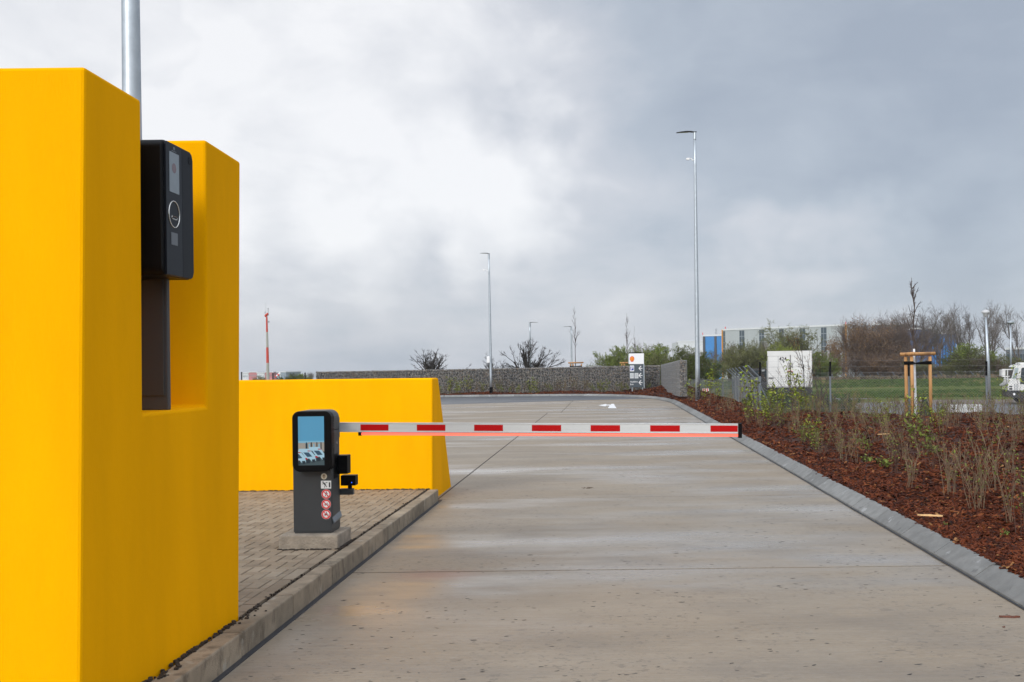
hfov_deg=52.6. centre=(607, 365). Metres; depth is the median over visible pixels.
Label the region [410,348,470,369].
pollarded tree
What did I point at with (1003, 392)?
young shrub
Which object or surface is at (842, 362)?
birch tree
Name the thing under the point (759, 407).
young shrub
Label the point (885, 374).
shrub
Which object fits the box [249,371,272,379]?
airport building
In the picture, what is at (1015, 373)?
young shrub
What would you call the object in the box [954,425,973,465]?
young shrub
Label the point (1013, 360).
shrub
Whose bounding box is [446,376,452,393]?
young shrub
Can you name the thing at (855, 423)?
young shrub
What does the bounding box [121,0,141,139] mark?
lamp post
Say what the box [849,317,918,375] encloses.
bare tree
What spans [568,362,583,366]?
tree stake frame
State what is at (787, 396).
bush
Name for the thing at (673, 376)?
gabion wall
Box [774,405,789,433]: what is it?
young shrub
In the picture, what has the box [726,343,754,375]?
green tree
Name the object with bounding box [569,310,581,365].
young tree
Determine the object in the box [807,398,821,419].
young shrub
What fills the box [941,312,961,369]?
bare tree
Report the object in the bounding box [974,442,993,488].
young shrub
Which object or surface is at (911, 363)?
tree stake frame
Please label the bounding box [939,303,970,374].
bare tree
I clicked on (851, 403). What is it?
young shrub
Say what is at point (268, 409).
yellow wall
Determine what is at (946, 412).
young shrub
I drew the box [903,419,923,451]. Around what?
young shrub
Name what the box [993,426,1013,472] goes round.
young shrub
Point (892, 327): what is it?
bare tree
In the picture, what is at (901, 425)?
young shrub
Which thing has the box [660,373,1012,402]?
ground
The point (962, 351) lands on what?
shrub
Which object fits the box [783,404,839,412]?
bush
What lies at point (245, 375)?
airport building
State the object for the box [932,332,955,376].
dark blue hall
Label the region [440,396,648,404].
asphalt apron
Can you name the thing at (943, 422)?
young shrub
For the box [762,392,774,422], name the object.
young shrub
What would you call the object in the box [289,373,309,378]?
bush
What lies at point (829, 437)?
young shrub
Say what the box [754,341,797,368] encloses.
green tree
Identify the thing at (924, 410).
young shrub
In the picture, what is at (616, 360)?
green tree
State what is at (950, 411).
young shrub
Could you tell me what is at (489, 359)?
lamp post
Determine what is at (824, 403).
young shrub
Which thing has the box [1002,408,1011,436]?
young shrub
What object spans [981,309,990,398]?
street lamp
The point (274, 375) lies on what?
airport building
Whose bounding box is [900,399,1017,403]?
gravel verge
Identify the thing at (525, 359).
pollarded tree
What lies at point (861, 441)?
young shrub
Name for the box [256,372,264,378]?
airport building
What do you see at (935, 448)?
young shrub
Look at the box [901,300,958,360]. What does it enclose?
bare tree
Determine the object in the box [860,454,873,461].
young shrub
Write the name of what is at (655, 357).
green tree
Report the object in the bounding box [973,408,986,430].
young shrub
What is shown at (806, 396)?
bush
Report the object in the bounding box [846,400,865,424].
young shrub
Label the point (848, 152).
sky
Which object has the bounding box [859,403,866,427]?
young shrub
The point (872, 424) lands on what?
young shrub
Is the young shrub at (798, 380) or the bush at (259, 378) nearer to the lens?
the young shrub at (798, 380)
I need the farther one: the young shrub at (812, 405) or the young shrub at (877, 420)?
the young shrub at (812, 405)
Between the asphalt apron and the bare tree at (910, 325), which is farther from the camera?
the bare tree at (910, 325)
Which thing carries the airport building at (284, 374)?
on the ground at (919, 388)
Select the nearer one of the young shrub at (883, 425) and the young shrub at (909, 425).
the young shrub at (909, 425)
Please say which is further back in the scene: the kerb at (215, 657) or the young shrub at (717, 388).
the young shrub at (717, 388)
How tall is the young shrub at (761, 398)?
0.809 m
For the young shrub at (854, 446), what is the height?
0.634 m
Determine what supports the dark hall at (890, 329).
on the ground at (919, 388)
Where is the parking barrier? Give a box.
[292,409,741,533]
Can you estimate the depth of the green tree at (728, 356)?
126.96 m
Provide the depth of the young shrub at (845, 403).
26.73 m
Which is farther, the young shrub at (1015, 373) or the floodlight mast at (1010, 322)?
the floodlight mast at (1010, 322)
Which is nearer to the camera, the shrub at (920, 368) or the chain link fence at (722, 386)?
the chain link fence at (722, 386)
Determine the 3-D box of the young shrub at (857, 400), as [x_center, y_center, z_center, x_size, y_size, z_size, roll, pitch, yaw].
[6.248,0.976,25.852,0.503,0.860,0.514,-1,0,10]
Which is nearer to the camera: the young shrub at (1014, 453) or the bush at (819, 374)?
the young shrub at (1014, 453)
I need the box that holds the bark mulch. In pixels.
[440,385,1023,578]
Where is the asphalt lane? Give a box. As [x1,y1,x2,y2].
[836,398,1023,414]
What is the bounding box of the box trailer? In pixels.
[767,351,812,397]
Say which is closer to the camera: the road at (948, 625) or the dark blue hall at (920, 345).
the road at (948, 625)
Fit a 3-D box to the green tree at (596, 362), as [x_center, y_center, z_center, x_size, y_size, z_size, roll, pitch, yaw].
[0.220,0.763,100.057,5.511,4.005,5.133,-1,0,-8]
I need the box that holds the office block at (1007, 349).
[1005,347,1023,363]
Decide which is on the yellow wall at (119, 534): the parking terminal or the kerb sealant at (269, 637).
the parking terminal
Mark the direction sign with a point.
(636, 365)
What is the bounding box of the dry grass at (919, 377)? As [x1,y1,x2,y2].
[812,374,1002,380]
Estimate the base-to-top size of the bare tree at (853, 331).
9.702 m
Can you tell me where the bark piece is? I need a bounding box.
[999,615,1019,617]
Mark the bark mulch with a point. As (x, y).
(1004, 551)
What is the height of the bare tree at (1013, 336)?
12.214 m
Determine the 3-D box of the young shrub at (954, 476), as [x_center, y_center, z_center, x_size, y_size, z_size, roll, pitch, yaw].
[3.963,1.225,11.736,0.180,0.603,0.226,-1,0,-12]
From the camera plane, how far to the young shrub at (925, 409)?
26.12 m
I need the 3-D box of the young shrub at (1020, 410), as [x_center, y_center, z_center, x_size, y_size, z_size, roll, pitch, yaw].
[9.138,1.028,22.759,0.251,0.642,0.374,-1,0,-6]
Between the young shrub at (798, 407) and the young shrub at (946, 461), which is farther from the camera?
the young shrub at (798, 407)
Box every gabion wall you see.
[315,365,659,393]
[661,359,686,396]
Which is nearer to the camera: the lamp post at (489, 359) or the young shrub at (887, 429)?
the young shrub at (887, 429)
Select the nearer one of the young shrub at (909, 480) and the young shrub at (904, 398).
the young shrub at (909, 480)
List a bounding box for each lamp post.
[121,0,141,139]
[483,253,492,392]
[529,322,537,364]
[564,326,571,365]
[676,131,699,400]
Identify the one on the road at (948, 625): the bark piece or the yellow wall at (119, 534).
the bark piece
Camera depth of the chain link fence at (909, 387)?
34.91 m
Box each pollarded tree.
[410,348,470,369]
[484,354,505,368]
[501,337,565,368]
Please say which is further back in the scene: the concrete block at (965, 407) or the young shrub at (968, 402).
the concrete block at (965, 407)
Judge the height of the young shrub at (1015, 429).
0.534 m
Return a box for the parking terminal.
[140,140,193,409]
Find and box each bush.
[251,375,265,379]
[283,373,306,379]
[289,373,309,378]
[692,360,724,380]
[741,394,779,410]
[761,401,790,412]
[762,390,814,410]
[766,390,829,410]
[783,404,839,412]
[800,391,843,411]
[812,369,827,376]
[838,392,864,411]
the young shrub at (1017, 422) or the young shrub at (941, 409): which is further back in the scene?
the young shrub at (1017, 422)
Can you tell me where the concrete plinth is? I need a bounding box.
[279,527,350,549]
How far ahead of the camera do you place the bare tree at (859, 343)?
128.08 m
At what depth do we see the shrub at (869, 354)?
127.04 m
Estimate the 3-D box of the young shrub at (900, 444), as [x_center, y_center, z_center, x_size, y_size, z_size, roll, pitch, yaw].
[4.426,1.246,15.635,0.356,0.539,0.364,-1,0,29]
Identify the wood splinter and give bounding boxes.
[917,514,942,516]
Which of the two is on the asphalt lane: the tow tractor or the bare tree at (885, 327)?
the tow tractor
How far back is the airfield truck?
61.97 m
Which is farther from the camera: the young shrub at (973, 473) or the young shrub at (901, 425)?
the young shrub at (901, 425)
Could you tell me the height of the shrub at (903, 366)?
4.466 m
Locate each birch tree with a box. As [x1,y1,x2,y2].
[758,318,816,351]
[776,326,829,354]
[819,334,851,374]
[830,344,850,376]
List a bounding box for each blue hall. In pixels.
[702,333,721,378]
[906,327,932,376]
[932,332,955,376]
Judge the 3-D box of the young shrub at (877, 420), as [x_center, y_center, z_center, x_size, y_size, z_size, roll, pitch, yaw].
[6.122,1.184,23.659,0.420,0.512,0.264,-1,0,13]
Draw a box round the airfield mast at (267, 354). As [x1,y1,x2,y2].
[264,308,268,379]
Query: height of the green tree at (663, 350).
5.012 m
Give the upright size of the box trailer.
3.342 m
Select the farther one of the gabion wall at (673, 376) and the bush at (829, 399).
the gabion wall at (673, 376)
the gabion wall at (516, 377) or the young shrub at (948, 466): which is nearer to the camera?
the young shrub at (948, 466)
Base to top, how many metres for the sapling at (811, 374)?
4.071 m
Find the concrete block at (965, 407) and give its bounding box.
[947,404,982,412]
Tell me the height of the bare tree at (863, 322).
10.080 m
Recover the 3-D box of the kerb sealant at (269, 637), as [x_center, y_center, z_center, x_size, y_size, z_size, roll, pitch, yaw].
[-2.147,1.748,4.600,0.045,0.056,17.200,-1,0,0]
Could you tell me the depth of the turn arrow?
43.59 m
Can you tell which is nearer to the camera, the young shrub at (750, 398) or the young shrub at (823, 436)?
the young shrub at (823, 436)
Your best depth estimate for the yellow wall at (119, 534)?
4.73 m
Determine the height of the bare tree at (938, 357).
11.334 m
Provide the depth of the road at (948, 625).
7.92 m
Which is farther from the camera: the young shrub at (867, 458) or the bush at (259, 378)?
the bush at (259, 378)
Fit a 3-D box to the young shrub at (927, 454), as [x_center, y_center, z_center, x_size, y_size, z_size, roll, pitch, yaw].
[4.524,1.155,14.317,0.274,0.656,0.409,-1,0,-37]
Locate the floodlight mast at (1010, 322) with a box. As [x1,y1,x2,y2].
[1007,321,1013,364]
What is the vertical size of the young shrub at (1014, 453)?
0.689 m
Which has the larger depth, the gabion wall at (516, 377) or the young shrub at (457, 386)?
the gabion wall at (516, 377)
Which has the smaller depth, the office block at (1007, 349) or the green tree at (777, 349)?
the green tree at (777, 349)
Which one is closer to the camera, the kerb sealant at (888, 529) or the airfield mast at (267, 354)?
the kerb sealant at (888, 529)
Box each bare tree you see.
[708,349,729,369]
[828,315,911,375]
[830,321,855,374]
[832,313,871,375]
[841,310,878,348]
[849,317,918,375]
[871,312,922,354]
[872,312,906,375]
[873,307,919,363]
[875,318,947,375]
[885,309,937,358]
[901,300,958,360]
[920,307,966,365]
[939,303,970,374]
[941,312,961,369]
[947,304,976,353]
[972,301,1005,373]
[978,302,1003,353]
[994,304,1023,360]
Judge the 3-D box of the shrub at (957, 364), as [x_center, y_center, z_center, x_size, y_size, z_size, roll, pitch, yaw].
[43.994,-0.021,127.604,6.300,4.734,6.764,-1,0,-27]
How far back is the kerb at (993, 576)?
10.39 m
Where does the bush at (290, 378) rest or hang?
on the ground at (919, 388)
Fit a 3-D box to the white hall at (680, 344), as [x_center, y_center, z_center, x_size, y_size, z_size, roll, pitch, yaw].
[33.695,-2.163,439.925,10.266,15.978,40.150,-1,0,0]
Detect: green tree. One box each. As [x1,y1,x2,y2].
[583,356,605,366]
[590,346,645,366]
[625,343,675,370]
[644,349,689,383]
[660,343,723,385]
[703,357,730,378]
[715,342,748,380]
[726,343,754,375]
[732,339,769,376]
[747,337,784,367]
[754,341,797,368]
[758,338,800,366]
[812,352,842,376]
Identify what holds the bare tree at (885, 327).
on the ground at (919, 388)
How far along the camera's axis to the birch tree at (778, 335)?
136.95 m
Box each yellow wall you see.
[0,67,239,681]
[239,378,450,495]
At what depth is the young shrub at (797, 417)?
21.26 m
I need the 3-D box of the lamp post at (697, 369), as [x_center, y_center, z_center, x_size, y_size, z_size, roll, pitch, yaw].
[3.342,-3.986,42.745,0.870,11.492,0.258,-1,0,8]
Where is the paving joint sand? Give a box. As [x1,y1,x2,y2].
[153,490,427,679]
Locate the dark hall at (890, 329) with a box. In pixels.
[871,323,922,374]
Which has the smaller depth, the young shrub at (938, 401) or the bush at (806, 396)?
the young shrub at (938, 401)
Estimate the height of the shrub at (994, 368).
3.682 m
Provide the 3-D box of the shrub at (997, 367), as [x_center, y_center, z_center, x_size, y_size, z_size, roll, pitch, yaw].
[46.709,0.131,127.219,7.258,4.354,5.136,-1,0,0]
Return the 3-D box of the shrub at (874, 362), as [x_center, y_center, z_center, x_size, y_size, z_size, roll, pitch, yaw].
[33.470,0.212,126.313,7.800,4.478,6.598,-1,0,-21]
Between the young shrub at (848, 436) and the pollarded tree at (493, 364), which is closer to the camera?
the young shrub at (848, 436)
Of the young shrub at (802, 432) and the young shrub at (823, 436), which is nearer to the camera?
the young shrub at (823, 436)
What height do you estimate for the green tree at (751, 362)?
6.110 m
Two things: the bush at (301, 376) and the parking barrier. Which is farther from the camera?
the bush at (301, 376)
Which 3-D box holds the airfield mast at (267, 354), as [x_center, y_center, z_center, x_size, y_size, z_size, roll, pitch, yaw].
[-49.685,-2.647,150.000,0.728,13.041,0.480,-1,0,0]
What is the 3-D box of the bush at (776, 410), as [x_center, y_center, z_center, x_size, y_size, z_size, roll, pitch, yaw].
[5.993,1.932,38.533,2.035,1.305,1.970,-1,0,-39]
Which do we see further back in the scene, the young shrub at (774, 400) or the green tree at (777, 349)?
the green tree at (777, 349)
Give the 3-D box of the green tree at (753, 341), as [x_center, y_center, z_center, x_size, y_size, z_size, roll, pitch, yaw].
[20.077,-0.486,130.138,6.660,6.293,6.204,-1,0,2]
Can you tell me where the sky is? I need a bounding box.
[0,0,1023,379]
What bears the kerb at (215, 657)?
on the road at (948, 625)
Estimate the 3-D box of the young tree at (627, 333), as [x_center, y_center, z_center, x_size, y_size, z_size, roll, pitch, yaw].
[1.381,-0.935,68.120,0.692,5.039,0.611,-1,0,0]
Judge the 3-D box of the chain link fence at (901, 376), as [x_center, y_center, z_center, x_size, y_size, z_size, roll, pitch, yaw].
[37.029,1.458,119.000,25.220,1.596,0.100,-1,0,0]
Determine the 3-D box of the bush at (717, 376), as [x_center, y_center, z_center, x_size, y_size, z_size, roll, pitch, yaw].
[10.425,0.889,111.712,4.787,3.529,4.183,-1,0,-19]
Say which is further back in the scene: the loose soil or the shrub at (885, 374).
the shrub at (885, 374)
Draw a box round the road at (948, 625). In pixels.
[219,399,1023,681]
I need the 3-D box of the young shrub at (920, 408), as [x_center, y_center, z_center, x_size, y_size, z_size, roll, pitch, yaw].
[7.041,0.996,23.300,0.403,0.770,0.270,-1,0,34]
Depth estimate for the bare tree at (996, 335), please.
130.42 m
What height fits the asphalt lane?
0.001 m
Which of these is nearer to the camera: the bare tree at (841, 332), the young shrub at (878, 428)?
the young shrub at (878, 428)
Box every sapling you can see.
[756,329,848,409]
[785,356,864,412]
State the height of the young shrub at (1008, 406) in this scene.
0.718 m
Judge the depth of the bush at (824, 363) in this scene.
123.47 m
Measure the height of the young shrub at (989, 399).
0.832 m
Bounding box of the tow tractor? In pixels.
[750,368,767,396]
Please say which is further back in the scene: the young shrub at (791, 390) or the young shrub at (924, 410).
the young shrub at (791, 390)
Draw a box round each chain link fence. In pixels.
[688,378,733,398]
[727,365,759,409]
[759,359,1023,413]
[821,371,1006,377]
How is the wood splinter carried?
on the bark mulch
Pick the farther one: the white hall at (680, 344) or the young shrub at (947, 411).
the white hall at (680, 344)
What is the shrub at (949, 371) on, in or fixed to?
on the ground at (919, 388)
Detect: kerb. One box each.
[151,490,437,681]
[440,394,1023,607]
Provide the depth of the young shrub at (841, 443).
16.69 m
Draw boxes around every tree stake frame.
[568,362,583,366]
[900,352,935,415]
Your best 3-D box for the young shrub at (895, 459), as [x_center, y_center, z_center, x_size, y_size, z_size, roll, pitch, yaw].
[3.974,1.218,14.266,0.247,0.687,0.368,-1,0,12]
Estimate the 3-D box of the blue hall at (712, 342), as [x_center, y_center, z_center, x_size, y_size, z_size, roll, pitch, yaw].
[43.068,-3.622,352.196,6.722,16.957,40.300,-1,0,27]
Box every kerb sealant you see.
[211,500,441,681]
[512,396,1023,608]
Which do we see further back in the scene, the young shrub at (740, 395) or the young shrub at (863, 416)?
the young shrub at (740, 395)
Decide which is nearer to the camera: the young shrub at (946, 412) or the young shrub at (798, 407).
the young shrub at (946, 412)
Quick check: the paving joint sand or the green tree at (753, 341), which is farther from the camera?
the green tree at (753, 341)
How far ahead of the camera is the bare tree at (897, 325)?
138.36 m
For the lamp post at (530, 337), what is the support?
on the ground at (919, 388)
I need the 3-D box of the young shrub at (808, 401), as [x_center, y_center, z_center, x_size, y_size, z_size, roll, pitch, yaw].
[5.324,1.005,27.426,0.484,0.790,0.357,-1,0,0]
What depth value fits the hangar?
314.22 m
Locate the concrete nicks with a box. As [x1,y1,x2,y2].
[268,457,1019,681]
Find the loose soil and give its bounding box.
[142,488,428,681]
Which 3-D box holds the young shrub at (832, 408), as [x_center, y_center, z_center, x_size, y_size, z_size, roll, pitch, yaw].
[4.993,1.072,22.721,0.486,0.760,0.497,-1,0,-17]
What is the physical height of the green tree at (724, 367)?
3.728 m
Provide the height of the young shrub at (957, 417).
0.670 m
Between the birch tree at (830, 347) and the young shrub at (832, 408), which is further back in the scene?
the birch tree at (830, 347)
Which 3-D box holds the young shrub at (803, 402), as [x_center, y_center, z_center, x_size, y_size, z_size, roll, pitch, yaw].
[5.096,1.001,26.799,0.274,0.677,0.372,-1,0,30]
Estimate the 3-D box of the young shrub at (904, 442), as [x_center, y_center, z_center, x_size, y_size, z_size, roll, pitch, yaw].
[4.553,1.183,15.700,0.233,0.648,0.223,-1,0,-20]
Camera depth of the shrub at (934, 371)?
126.25 m
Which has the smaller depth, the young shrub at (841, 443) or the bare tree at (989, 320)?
the young shrub at (841, 443)
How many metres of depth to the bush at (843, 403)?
44.58 m
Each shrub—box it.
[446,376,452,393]
[454,377,461,393]
[684,377,694,399]
[697,379,708,398]
[706,363,715,399]
[713,376,724,398]
[731,384,750,407]
[738,365,756,422]
[743,394,755,421]
[746,378,776,427]
[755,410,764,427]
[760,393,767,413]
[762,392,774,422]
[765,380,781,425]
[769,381,788,425]
[769,403,777,427]
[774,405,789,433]
[777,403,792,426]
[783,359,800,414]
[786,406,806,433]
[791,424,806,442]
[792,395,808,424]
[794,369,806,410]
[797,391,807,413]
[800,389,816,408]
[803,412,821,445]
[804,395,819,419]
[806,423,820,451]
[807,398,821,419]
[811,419,835,450]
[815,390,825,408]
[821,398,838,423]
[821,422,842,452]
[822,398,845,431]
[823,401,836,424]
[827,425,856,460]
[834,352,876,376]
[835,428,841,451]
[837,425,857,458]
[840,390,855,419]
[840,393,849,412]
[843,408,869,443]
[845,348,886,375]
[845,429,855,455]
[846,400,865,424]
[847,427,859,461]
[849,390,866,414]
[853,433,871,451]
[857,352,909,376]
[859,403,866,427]
[860,395,875,415]
[860,410,882,442]
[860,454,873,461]
[866,407,880,422]
[869,347,921,375]
[871,399,886,429]
[872,396,891,429]
[874,402,889,446]
[874,456,892,467]
[877,397,892,425]
[882,417,894,440]
[883,421,895,457]
[886,429,903,472]
[887,400,909,440]
[890,432,912,459]
[893,356,936,376]
[897,423,910,459]
[900,358,937,376]
[902,413,935,455]
[903,385,925,424]
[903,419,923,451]
[903,444,922,487]
[905,442,919,479]
[911,394,927,420]
[918,426,944,468]
[919,394,930,416]
[920,397,928,424]
[923,363,951,375]
[927,402,944,428]
[929,444,942,452]
[930,392,948,415]
[933,403,949,432]
[933,434,954,496]
[934,361,963,375]
[935,400,957,426]
[939,347,994,375]
[939,396,950,425]
[941,400,960,424]
[941,442,957,492]
[943,343,1005,374]
[944,449,963,494]
[950,440,992,508]
[951,401,962,426]
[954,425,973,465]
[956,453,984,508]
[957,351,1008,374]
[962,391,979,416]
[964,426,1009,491]
[965,449,1001,494]
[969,394,1001,443]
[969,406,990,428]
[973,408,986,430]
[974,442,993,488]
[981,386,994,414]
[983,355,1014,374]
[985,395,1007,422]
[992,457,1016,522]
[993,396,1008,418]
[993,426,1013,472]
[995,411,1017,439]
[997,377,1009,419]
[997,397,1013,421]
[998,353,1023,371]
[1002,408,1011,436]
[1002,425,1023,472]
[1003,452,1023,531]
[1010,410,1023,431]
[1011,361,1023,408]
[1011,412,1023,440]
[1014,397,1023,421]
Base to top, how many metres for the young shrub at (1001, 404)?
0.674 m
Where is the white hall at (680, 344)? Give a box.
[672,341,702,359]
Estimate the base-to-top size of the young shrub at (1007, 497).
0.712 m
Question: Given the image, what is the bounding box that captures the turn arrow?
[599,404,615,407]
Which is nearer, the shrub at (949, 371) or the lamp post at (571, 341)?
the lamp post at (571, 341)
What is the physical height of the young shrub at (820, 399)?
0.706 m
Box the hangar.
[722,322,936,378]
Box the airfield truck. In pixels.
[999,362,1023,402]
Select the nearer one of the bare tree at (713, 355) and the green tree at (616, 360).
the green tree at (616, 360)
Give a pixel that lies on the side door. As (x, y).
(335, 482)
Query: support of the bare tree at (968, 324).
on the ground at (919, 388)
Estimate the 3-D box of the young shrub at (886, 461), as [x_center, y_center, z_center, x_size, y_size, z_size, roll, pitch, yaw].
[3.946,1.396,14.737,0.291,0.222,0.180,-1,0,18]
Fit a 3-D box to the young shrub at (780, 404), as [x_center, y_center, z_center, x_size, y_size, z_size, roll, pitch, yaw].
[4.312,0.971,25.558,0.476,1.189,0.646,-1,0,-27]
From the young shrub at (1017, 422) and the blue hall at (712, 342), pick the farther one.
the blue hall at (712, 342)
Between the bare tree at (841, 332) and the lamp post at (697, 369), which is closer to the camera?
the lamp post at (697, 369)
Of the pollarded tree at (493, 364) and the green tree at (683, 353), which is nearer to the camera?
the pollarded tree at (493, 364)
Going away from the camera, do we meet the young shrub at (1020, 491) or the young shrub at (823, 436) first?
the young shrub at (1020, 491)
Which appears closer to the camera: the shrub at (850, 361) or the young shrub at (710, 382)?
the young shrub at (710, 382)
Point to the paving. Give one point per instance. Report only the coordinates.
(266, 567)
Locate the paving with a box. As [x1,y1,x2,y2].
[238,489,425,619]
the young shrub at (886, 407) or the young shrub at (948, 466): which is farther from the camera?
the young shrub at (886, 407)
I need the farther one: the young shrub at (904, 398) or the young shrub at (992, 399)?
the young shrub at (992, 399)
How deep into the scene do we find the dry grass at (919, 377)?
113.31 m
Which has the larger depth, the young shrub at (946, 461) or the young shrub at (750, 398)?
the young shrub at (750, 398)
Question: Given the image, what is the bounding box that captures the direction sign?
[628,352,644,390]
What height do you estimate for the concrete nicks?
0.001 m
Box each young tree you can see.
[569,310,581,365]
[625,318,631,348]
[907,278,920,414]
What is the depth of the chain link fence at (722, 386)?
63.76 m
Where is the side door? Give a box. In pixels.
[332,437,339,516]
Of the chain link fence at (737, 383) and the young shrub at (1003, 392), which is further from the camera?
the chain link fence at (737, 383)
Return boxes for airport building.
[240,372,248,379]
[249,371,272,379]
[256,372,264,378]
[265,371,283,379]
[277,371,300,378]
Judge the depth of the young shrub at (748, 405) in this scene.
27.43 m
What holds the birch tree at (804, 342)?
on the ground at (919, 388)

